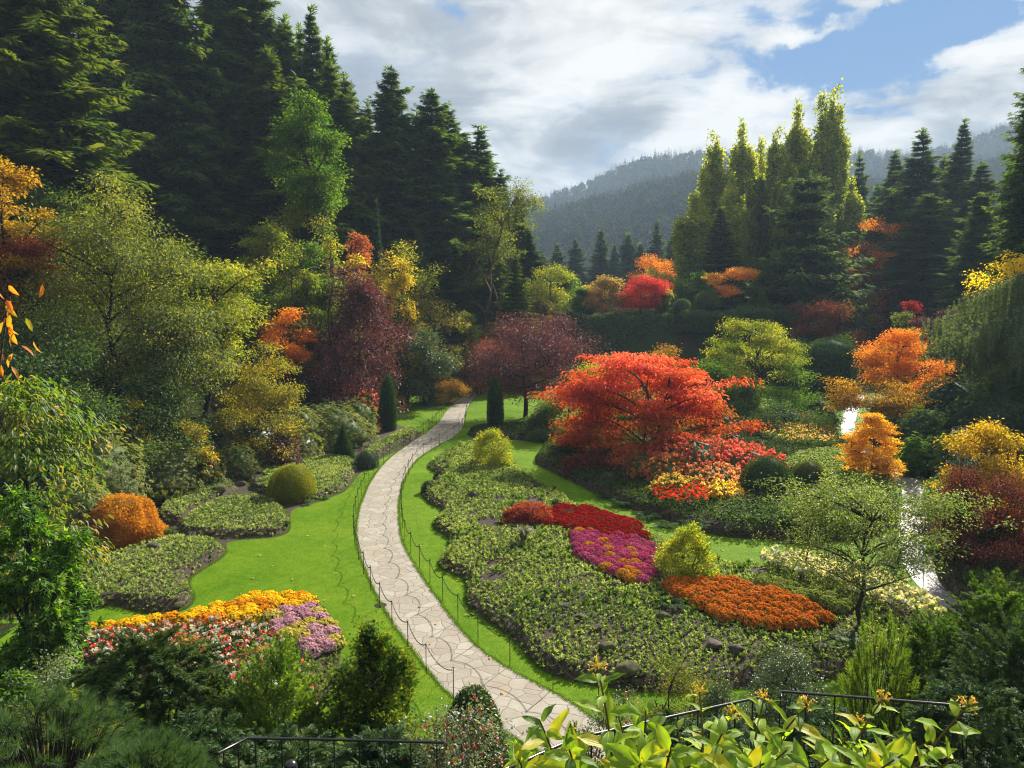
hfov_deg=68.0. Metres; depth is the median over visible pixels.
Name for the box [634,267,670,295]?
broadleaf tree
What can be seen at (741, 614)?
chrysanthemum
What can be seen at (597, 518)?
chrysanthemum
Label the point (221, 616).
chrysanthemum
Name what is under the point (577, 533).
chrysanthemum
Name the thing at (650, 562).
chrysanthemum
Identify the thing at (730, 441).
azalea shrub
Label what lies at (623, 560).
chrysanthemum
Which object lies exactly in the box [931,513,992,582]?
barrier chain
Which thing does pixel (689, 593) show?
chrysanthemum
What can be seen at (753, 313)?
clipped hedge
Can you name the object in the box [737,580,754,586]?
chrysanthemum
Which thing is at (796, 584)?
chrysanthemum
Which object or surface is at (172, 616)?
chrysanthemum
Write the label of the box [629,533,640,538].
chrysanthemum
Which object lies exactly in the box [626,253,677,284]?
broadleaf tree
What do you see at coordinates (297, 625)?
chrysanthemum
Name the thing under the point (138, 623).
chrysanthemum
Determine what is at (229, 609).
chrysanthemum
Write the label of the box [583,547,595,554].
chrysanthemum
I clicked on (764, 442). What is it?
evergreen shrub
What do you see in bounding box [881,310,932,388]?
broadleaf tree
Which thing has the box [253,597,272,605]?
chrysanthemum
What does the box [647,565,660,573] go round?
chrysanthemum
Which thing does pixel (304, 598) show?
chrysanthemum
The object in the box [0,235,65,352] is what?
broadleaf shrub
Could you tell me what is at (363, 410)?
evergreen shrub
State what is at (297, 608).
chrysanthemum
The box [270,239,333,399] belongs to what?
broadleaf tree
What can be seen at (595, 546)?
chrysanthemum
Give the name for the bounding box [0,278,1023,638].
ground
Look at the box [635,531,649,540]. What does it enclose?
chrysanthemum
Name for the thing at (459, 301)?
spruce tree
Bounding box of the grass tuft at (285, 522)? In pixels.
[283,520,289,526]
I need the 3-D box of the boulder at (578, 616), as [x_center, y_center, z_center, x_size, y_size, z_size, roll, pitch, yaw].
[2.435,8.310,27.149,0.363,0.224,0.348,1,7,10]
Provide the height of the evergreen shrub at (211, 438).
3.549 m
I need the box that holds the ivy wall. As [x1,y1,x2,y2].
[568,311,817,350]
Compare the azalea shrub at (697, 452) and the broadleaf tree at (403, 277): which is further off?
the broadleaf tree at (403, 277)
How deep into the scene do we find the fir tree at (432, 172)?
110.05 m
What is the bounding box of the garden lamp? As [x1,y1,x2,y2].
[284,759,297,767]
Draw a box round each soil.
[3,425,420,619]
[67,624,340,716]
[159,480,237,525]
[249,456,356,502]
[370,428,417,457]
[467,423,548,441]
[869,411,1023,611]
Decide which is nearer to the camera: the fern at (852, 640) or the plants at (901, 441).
the fern at (852, 640)
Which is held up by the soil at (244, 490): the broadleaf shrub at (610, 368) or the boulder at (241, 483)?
the boulder at (241, 483)
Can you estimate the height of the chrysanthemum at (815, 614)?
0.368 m
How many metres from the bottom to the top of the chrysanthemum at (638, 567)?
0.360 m
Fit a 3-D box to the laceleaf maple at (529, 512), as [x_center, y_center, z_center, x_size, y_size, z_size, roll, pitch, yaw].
[1.020,6.872,39.078,3.364,1.786,3.476,0,7,0]
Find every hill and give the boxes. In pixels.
[530,128,1016,213]
[536,178,1002,292]
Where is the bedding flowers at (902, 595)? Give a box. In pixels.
[759,545,946,622]
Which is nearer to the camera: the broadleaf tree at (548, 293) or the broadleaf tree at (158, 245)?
the broadleaf tree at (158, 245)
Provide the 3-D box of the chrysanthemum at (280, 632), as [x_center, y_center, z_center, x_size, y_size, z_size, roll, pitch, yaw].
[-7.606,8.463,25.625,0.950,0.460,0.912,4,8,30]
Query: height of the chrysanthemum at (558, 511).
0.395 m
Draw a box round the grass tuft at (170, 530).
[164,526,179,534]
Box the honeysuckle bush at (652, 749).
[503,655,982,767]
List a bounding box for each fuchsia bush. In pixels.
[394,682,527,767]
[567,719,600,756]
[587,685,638,763]
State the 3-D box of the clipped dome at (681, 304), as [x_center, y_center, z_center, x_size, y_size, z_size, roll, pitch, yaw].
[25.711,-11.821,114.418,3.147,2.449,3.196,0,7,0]
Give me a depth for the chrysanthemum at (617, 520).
38.30 m
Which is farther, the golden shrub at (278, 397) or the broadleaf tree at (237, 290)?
the broadleaf tree at (237, 290)
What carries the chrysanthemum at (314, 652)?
on the bed soil at (144, 674)
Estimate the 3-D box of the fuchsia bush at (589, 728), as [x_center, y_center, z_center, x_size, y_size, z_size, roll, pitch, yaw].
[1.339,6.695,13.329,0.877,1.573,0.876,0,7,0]
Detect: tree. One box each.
[0,0,159,279]
[0,154,65,379]
[0,167,262,414]
[0,231,80,387]
[0,373,132,625]
[0,483,108,690]
[11,178,143,288]
[37,296,250,432]
[67,0,162,257]
[83,0,255,281]
[100,231,201,295]
[142,256,287,421]
[164,0,308,251]
[181,256,240,307]
[182,0,281,263]
[202,43,369,295]
[213,0,346,256]
[225,288,259,343]
[230,222,302,353]
[237,118,268,291]
[240,201,322,324]
[243,276,300,352]
[246,318,270,349]
[253,307,318,400]
[256,86,352,310]
[274,12,336,204]
[274,299,328,384]
[276,238,346,384]
[282,274,348,395]
[286,54,404,290]
[286,259,418,419]
[292,22,314,73]
[293,4,356,261]
[302,211,359,387]
[318,35,382,272]
[325,157,342,287]
[337,69,406,287]
[342,253,385,399]
[343,231,377,386]
[344,320,379,397]
[348,79,412,281]
[354,65,445,331]
[360,100,407,293]
[364,249,414,375]
[367,197,387,388]
[368,293,431,393]
[372,256,430,404]
[379,239,449,394]
[387,108,450,263]
[388,86,480,315]
[389,285,470,397]
[394,228,450,384]
[402,323,464,406]
[422,108,484,299]
[424,257,471,307]
[429,197,473,295]
[429,238,495,373]
[441,124,528,264]
[445,176,549,366]
[447,310,484,394]
[451,307,610,417]
[460,137,494,279]
[461,221,528,345]
[463,150,501,295]
[470,254,556,391]
[473,168,528,304]
[509,192,539,305]
[511,227,556,313]
[520,295,556,336]
[521,262,576,313]
[526,352,771,463]
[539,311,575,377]
[549,272,586,313]
[568,287,598,315]
[582,274,634,313]
[613,273,672,313]
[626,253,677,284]
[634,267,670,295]
[655,356,690,378]
[663,272,680,298]
[667,269,719,306]
[670,192,714,299]
[682,205,760,312]
[684,162,707,232]
[686,346,760,371]
[696,129,735,270]
[697,314,814,408]
[701,266,764,305]
[712,170,751,267]
[725,115,761,283]
[734,169,885,343]
[745,466,1023,627]
[747,135,766,297]
[753,121,786,305]
[762,337,813,388]
[764,145,803,305]
[777,97,822,305]
[779,298,839,358]
[795,173,838,278]
[806,89,841,276]
[810,300,872,348]
[816,376,941,426]
[821,77,852,278]
[821,332,880,379]
[829,173,869,337]
[832,412,908,485]
[839,215,907,341]
[841,245,878,337]
[847,327,956,415]
[848,151,874,302]
[848,191,911,327]
[858,193,966,317]
[861,127,957,307]
[861,149,906,291]
[861,183,883,300]
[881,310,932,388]
[899,299,932,381]
[912,308,958,375]
[924,192,999,336]
[930,160,1004,293]
[933,155,949,198]
[938,118,987,229]
[961,249,1023,301]
[964,68,1023,288]
[968,122,1023,298]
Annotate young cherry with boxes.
[0,284,44,394]
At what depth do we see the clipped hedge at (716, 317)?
110.73 m
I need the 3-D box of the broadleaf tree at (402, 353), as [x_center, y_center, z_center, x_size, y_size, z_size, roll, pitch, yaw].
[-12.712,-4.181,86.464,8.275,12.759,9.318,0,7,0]
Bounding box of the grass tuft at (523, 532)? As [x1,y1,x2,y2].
[513,525,534,540]
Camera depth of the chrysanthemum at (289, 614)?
26.96 m
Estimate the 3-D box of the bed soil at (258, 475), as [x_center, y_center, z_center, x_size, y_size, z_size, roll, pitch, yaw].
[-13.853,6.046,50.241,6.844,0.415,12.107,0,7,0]
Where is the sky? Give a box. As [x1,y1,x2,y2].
[66,0,1023,206]
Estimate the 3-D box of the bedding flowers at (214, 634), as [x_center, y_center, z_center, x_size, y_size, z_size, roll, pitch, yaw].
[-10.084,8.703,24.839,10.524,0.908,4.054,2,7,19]
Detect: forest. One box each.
[508,118,1022,215]
[518,152,1018,258]
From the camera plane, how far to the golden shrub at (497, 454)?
51.80 m
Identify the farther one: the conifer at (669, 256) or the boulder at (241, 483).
the conifer at (669, 256)
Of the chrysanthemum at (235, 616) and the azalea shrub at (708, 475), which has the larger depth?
the azalea shrub at (708, 475)
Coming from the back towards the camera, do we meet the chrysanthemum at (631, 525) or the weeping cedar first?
the weeping cedar
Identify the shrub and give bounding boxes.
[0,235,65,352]
[0,305,125,444]
[0,667,51,761]
[0,679,155,767]
[0,683,124,767]
[1,431,90,501]
[6,644,85,716]
[30,466,111,540]
[34,376,176,482]
[52,419,153,499]
[52,626,257,747]
[75,721,222,767]
[85,366,215,474]
[92,408,171,448]
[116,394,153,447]
[132,435,213,504]
[137,630,209,713]
[164,414,225,457]
[168,701,274,767]
[170,417,226,482]
[190,440,227,484]
[196,407,247,452]
[205,337,312,466]
[219,441,262,481]
[219,626,338,767]
[230,641,270,718]
[235,416,287,467]
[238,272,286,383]
[249,720,343,767]
[257,428,304,465]
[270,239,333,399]
[272,402,333,452]
[291,430,325,458]
[299,398,345,415]
[301,401,380,452]
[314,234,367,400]
[322,723,428,767]
[338,395,378,439]
[358,388,380,428]
[396,354,445,406]
[430,356,471,404]
[455,336,515,394]
[469,427,514,467]
[517,403,568,442]
[531,367,591,424]
[549,429,593,451]
[557,448,619,480]
[567,361,614,421]
[582,290,607,312]
[592,346,632,395]
[611,447,662,475]
[617,643,732,747]
[628,708,761,764]
[629,452,698,481]
[637,343,682,395]
[642,432,735,471]
[642,471,702,498]
[648,287,674,312]
[651,520,718,578]
[679,460,746,489]
[688,357,741,414]
[693,478,749,501]
[693,667,756,753]
[697,411,748,429]
[702,434,748,459]
[710,377,771,410]
[711,430,748,441]
[717,380,765,418]
[720,440,792,474]
[725,407,798,439]
[733,642,835,767]
[745,437,774,445]
[748,397,842,433]
[756,359,832,412]
[756,404,812,426]
[762,697,912,767]
[782,507,831,540]
[799,398,846,427]
[868,603,994,740]
[886,663,1023,767]
[891,405,946,446]
[894,431,928,478]
[904,371,985,421]
[905,462,1023,569]
[919,567,1023,755]
[920,431,950,475]
[920,470,973,505]
[924,385,1023,447]
[924,417,1023,529]
[926,417,1023,484]
[926,604,1023,767]
[976,360,1023,403]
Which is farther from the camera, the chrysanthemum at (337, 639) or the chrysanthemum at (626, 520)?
the chrysanthemum at (626, 520)
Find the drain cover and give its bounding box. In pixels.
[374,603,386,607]
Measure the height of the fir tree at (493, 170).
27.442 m
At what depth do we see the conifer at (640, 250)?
224.35 m
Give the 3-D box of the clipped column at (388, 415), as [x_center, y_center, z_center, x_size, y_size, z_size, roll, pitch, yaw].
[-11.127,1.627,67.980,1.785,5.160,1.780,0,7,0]
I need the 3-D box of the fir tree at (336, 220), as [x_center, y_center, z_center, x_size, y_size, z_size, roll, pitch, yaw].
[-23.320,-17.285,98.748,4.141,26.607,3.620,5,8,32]
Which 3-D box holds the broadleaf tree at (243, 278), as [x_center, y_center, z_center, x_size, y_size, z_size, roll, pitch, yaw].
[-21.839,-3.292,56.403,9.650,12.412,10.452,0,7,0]
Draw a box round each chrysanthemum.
[88,622,96,634]
[96,619,116,634]
[114,617,133,629]
[128,615,145,622]
[130,618,149,632]
[145,612,165,626]
[159,610,180,625]
[175,611,198,626]
[189,605,208,614]
[193,611,212,625]
[206,606,226,615]
[207,600,224,608]
[208,611,229,626]
[222,600,237,608]
[223,605,238,615]
[224,610,242,624]
[233,594,252,602]
[235,598,253,609]
[237,602,259,612]
[240,607,262,622]
[248,590,261,597]
[251,594,266,600]
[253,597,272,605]
[257,604,275,612]
[260,609,283,623]
[261,590,278,597]
[267,594,281,598]
[268,597,288,609]
[268,617,284,627]
[268,623,286,635]
[274,627,295,643]
[276,604,294,613]
[278,589,295,598]
[280,611,296,619]
[281,615,301,626]
[284,595,300,602]
[286,599,303,606]
[288,621,307,632]
[291,604,311,614]
[292,628,312,645]
[293,590,307,596]
[295,636,315,650]
[296,609,314,619]
[297,593,319,603]
[300,642,323,659]
[302,616,320,625]
[303,601,321,608]
[305,622,323,635]
[310,632,327,643]
[311,606,326,611]
[312,611,329,620]
[315,637,336,653]
[317,617,338,626]
[323,625,342,636]
[327,633,347,651]
[541,518,554,526]
[552,504,563,508]
[552,509,563,513]
[554,518,566,526]
[558,521,571,529]
[567,530,575,536]
[569,522,580,529]
[569,536,580,542]
[570,517,580,521]
[570,531,583,537]
[570,541,580,549]
[571,547,584,557]
[573,527,584,531]
[575,538,587,543]
[577,512,588,516]
[577,551,590,560]
[578,524,589,527]
[580,534,591,540]
[583,541,593,546]
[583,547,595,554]
[585,555,597,563]
[586,519,598,523]
[586,532,597,536]
[588,543,600,550]
[589,523,599,528]
[589,529,599,534]
[591,517,601,521]
[592,558,605,564]
[593,551,604,557]
[594,541,604,546]
[596,527,605,532]
[596,547,608,553]
[597,561,612,571]
[598,537,609,544]
[599,524,609,529]
[600,531,611,535]
[602,545,613,549]
[604,535,615,540]
[605,551,615,556]
[605,558,617,564]
[605,565,619,576]
[609,548,620,552]
[610,555,620,560]
[611,518,621,522]
[613,545,624,550]
[614,562,626,567]
[614,568,630,579]
[615,542,628,547]
[616,551,628,557]
[617,558,629,563]
[618,528,628,533]
[619,525,631,530]
[621,548,631,553]
[622,518,632,522]
[622,554,634,560]
[622,565,634,569]
[622,573,637,583]
[625,523,636,529]
[626,546,635,551]
[626,562,638,567]
[628,542,641,548]
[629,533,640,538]
[629,558,641,564]
[629,569,642,576]
[632,527,641,531]
[633,520,643,527]
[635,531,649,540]
[635,554,647,561]
[635,565,647,572]
[635,574,651,584]
[636,538,646,542]
[636,546,647,551]
[636,562,650,568]
[638,551,649,557]
[642,569,657,578]
[643,540,657,548]
[643,549,655,554]
[643,559,656,566]
[645,555,658,563]
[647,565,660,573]
[660,579,675,591]
[665,575,681,582]
[666,583,686,597]
[674,580,691,587]
[677,588,699,601]
[680,575,693,582]
[687,579,706,586]
[687,584,703,592]
[688,595,710,610]
[694,575,709,583]
[696,590,714,599]
[703,585,719,593]
[704,603,720,615]
[706,580,720,587]
[710,574,725,584]
[710,596,727,605]
[713,607,735,622]
[714,591,727,598]
[715,584,733,592]
[719,602,738,611]
[721,580,735,586]
[723,575,741,582]
[724,594,744,606]
[727,589,745,598]
[733,584,750,591]
[734,609,750,623]
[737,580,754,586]
[738,602,753,610]
[740,596,758,606]
[742,614,764,629]
[744,589,762,601]
[750,585,765,593]
[750,610,766,619]
[751,601,770,613]
[752,575,771,586]
[757,572,773,577]
[757,596,772,603]
[761,615,783,631]
[762,589,777,598]
[762,607,783,619]
[763,584,781,593]
[769,601,788,612]
[770,581,783,587]
[771,576,786,584]
[772,594,793,604]
[776,589,793,598]
[780,615,800,630]
[781,585,797,592]
[781,607,800,618]
[784,580,801,589]
[787,601,803,612]
[788,594,809,605]
[791,590,809,599]
[795,613,819,630]
[797,587,810,594]
[802,601,822,613]
[803,610,820,623]
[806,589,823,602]
[809,586,825,591]
[816,595,835,608]
[818,609,836,624]
[822,590,841,598]
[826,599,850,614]
[838,597,854,609]
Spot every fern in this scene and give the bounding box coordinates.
[447,545,465,551]
[591,491,610,497]
[607,497,632,505]
[631,510,661,520]
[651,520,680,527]
[656,595,689,610]
[678,518,711,528]
[822,640,846,650]
[829,628,868,645]
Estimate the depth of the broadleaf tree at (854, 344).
100.31 m
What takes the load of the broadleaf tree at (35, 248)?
on the ground at (690, 344)
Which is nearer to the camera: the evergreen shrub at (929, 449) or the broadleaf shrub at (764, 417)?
the evergreen shrub at (929, 449)
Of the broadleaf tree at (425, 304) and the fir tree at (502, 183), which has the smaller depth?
the broadleaf tree at (425, 304)
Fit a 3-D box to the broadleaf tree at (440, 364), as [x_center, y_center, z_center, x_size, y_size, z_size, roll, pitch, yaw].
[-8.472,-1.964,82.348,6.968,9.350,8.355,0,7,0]
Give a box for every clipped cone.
[331,424,355,458]
[755,289,769,306]
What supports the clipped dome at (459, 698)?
on the ground at (690, 344)
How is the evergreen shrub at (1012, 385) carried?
on the ground at (690, 344)
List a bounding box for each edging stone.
[119,597,126,602]
[173,601,184,608]
[181,595,189,602]
[207,530,213,535]
[246,532,256,535]
[268,528,276,533]
[471,600,478,608]
[487,609,493,617]
[490,617,501,624]
[503,621,513,631]
[571,669,580,675]
[629,678,643,687]
[954,586,959,595]
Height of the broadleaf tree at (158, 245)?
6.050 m
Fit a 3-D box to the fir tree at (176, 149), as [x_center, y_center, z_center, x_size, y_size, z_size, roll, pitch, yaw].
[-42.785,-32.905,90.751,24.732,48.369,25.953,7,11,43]
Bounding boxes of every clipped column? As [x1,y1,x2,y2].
[378,374,397,430]
[486,377,503,425]
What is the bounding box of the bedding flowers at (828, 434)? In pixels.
[758,420,843,445]
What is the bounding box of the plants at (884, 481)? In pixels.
[795,465,896,521]
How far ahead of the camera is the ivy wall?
111.68 m
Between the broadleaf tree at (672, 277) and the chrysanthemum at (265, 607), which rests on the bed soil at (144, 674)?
the chrysanthemum at (265, 607)
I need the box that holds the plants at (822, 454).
[785,446,849,474]
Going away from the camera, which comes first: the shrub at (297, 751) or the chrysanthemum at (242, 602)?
the shrub at (297, 751)
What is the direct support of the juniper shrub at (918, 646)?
on the ground at (690, 344)
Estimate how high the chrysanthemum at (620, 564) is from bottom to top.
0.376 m
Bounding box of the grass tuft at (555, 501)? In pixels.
[549,498,559,504]
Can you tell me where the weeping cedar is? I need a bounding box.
[919,271,1023,380]
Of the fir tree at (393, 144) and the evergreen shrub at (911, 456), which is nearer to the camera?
the evergreen shrub at (911, 456)
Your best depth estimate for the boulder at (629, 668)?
23.50 m
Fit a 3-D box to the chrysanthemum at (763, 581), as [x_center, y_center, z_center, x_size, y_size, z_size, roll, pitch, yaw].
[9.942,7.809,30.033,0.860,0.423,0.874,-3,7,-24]
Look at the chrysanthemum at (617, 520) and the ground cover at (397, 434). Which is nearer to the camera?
the chrysanthemum at (617, 520)
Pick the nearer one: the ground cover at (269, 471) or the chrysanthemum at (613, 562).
the chrysanthemum at (613, 562)
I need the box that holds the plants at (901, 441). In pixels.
[889,431,934,458]
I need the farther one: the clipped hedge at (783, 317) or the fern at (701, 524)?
the clipped hedge at (783, 317)
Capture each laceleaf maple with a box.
[76,492,167,555]
[500,500,554,526]
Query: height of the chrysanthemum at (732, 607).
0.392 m
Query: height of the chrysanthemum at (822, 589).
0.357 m
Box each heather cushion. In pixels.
[420,480,434,492]
[432,470,445,479]
[465,490,480,497]
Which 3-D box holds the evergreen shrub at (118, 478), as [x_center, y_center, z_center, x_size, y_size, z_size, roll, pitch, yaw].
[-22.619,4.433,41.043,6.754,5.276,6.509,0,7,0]
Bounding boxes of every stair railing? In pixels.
[216,736,444,767]
[505,696,759,767]
[778,690,960,765]
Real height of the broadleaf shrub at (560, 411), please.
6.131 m
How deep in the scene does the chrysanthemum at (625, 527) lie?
36.92 m
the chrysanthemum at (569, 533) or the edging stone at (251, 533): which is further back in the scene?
the edging stone at (251, 533)
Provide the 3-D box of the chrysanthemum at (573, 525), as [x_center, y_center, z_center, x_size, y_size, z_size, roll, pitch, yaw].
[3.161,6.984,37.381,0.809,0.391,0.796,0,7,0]
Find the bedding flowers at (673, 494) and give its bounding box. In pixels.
[652,480,711,506]
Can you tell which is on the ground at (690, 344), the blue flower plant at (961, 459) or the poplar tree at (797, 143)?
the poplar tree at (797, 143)
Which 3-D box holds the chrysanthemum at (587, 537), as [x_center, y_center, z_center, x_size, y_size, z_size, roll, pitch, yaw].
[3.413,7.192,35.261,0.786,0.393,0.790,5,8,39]
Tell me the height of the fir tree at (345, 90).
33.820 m
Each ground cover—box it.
[73,603,342,707]
[80,533,225,611]
[159,477,237,521]
[181,492,289,536]
[250,453,357,501]
[365,425,417,455]
[423,440,912,688]
[468,421,557,440]
[535,408,896,539]
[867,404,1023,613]
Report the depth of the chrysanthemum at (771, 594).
28.43 m
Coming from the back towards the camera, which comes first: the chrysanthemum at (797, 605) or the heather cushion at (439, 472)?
the heather cushion at (439, 472)
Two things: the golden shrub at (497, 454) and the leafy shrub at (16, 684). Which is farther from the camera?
the golden shrub at (497, 454)
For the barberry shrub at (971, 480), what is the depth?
32.71 m
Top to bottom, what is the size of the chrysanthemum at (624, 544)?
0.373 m
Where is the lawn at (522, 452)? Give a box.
[0,386,960,765]
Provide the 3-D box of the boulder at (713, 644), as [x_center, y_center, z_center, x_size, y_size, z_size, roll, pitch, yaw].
[6.668,8.625,25.071,0.559,0.343,0.680,5,8,37]
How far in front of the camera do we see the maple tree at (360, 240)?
86.41 m
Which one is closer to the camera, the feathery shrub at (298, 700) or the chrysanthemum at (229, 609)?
the feathery shrub at (298, 700)
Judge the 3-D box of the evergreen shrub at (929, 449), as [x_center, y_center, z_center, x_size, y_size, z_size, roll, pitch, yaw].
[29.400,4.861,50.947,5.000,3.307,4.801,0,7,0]
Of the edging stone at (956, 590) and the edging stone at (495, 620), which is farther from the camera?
the edging stone at (956, 590)
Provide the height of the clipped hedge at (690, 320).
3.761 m
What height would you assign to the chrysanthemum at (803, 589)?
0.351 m
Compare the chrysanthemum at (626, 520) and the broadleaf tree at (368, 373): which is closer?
the chrysanthemum at (626, 520)
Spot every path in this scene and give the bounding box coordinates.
[356,388,613,762]
[841,392,1001,638]
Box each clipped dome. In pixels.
[266,463,317,504]
[354,449,379,469]
[439,683,510,767]
[672,298,692,312]
[694,290,720,307]
[738,454,799,500]
[746,296,756,305]
[789,460,829,484]
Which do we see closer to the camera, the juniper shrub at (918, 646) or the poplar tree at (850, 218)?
the juniper shrub at (918, 646)
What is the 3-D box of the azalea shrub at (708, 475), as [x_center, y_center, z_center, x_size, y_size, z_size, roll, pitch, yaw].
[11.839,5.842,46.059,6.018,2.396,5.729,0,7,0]
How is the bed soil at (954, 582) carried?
on the lawn at (522, 452)
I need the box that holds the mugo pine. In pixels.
[825,608,931,763]
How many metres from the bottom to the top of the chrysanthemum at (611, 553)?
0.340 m
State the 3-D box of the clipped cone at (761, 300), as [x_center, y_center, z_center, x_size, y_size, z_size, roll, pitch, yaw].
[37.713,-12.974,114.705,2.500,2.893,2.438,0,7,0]
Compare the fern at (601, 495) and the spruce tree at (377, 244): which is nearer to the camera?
the fern at (601, 495)
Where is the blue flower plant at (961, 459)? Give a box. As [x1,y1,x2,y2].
[943,428,978,482]
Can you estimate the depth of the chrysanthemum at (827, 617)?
26.72 m
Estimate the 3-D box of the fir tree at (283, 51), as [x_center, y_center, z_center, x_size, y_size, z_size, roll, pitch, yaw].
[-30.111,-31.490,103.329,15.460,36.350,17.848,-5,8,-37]
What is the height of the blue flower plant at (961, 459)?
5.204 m
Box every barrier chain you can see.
[353,387,467,670]
[400,391,597,685]
[896,489,963,599]
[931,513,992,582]
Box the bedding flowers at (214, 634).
[69,614,318,708]
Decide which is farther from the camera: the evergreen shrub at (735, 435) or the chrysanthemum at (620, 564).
the evergreen shrub at (735, 435)
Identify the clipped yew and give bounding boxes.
[801,337,859,401]
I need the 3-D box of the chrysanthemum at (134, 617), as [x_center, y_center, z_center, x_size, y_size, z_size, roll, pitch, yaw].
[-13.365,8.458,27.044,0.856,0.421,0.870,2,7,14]
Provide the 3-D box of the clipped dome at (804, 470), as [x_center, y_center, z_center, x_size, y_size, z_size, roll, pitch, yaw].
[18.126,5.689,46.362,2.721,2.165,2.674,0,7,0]
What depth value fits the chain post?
24.74 m
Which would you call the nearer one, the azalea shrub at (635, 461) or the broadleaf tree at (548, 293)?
the azalea shrub at (635, 461)
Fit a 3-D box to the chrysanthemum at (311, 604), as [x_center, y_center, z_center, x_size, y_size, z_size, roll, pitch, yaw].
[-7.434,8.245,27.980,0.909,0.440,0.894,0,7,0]
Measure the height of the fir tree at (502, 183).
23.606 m
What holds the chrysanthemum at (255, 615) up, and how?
on the bed soil at (144, 674)
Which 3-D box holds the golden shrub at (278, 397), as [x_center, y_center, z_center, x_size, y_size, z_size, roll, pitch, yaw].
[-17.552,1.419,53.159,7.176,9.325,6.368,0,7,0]
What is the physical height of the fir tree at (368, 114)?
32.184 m
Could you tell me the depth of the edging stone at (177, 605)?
29.24 m
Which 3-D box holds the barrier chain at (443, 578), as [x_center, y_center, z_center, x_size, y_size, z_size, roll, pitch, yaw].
[-3.941,4.283,59.808,7.460,0.319,77.651,0,7,-4]
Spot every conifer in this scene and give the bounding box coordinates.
[295,612,455,761]
[540,253,554,294]
[549,242,576,300]
[563,238,590,304]
[583,229,626,303]
[605,243,628,306]
[616,232,644,304]
[626,242,649,299]
[644,219,670,305]
[654,229,679,305]
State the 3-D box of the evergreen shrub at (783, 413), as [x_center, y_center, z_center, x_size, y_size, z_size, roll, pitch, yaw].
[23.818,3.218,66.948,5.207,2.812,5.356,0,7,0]
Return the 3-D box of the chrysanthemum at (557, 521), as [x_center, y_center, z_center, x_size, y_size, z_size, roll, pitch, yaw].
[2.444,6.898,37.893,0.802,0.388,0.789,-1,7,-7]
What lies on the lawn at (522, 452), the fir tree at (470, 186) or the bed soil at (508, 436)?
the bed soil at (508, 436)
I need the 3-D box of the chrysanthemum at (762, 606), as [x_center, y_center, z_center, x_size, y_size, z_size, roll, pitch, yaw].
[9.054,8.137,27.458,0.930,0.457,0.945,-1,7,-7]
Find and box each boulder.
[146,542,159,549]
[188,531,196,535]
[209,484,225,493]
[234,481,246,485]
[559,602,570,609]
[575,613,584,619]
[592,624,602,632]
[598,641,615,652]
[610,581,618,587]
[615,660,641,678]
[656,612,669,620]
[706,638,722,650]
[728,644,744,655]
[813,643,826,652]
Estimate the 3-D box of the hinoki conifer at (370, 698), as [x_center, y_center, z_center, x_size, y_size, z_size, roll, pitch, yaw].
[-3.038,7.024,16.241,3.559,4.588,3.706,-5,8,-36]
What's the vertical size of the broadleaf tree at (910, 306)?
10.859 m
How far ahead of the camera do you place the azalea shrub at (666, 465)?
46.90 m
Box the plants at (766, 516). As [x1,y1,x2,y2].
[711,488,799,535]
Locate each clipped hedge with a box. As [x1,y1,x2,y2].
[676,307,711,331]
[705,310,741,332]
[729,305,774,331]
[769,308,795,331]
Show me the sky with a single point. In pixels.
(567, 92)
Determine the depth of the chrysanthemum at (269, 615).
26.86 m
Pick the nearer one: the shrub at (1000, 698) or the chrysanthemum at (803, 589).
the shrub at (1000, 698)
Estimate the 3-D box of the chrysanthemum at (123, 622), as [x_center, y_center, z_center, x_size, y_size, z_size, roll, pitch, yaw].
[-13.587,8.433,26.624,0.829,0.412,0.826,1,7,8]

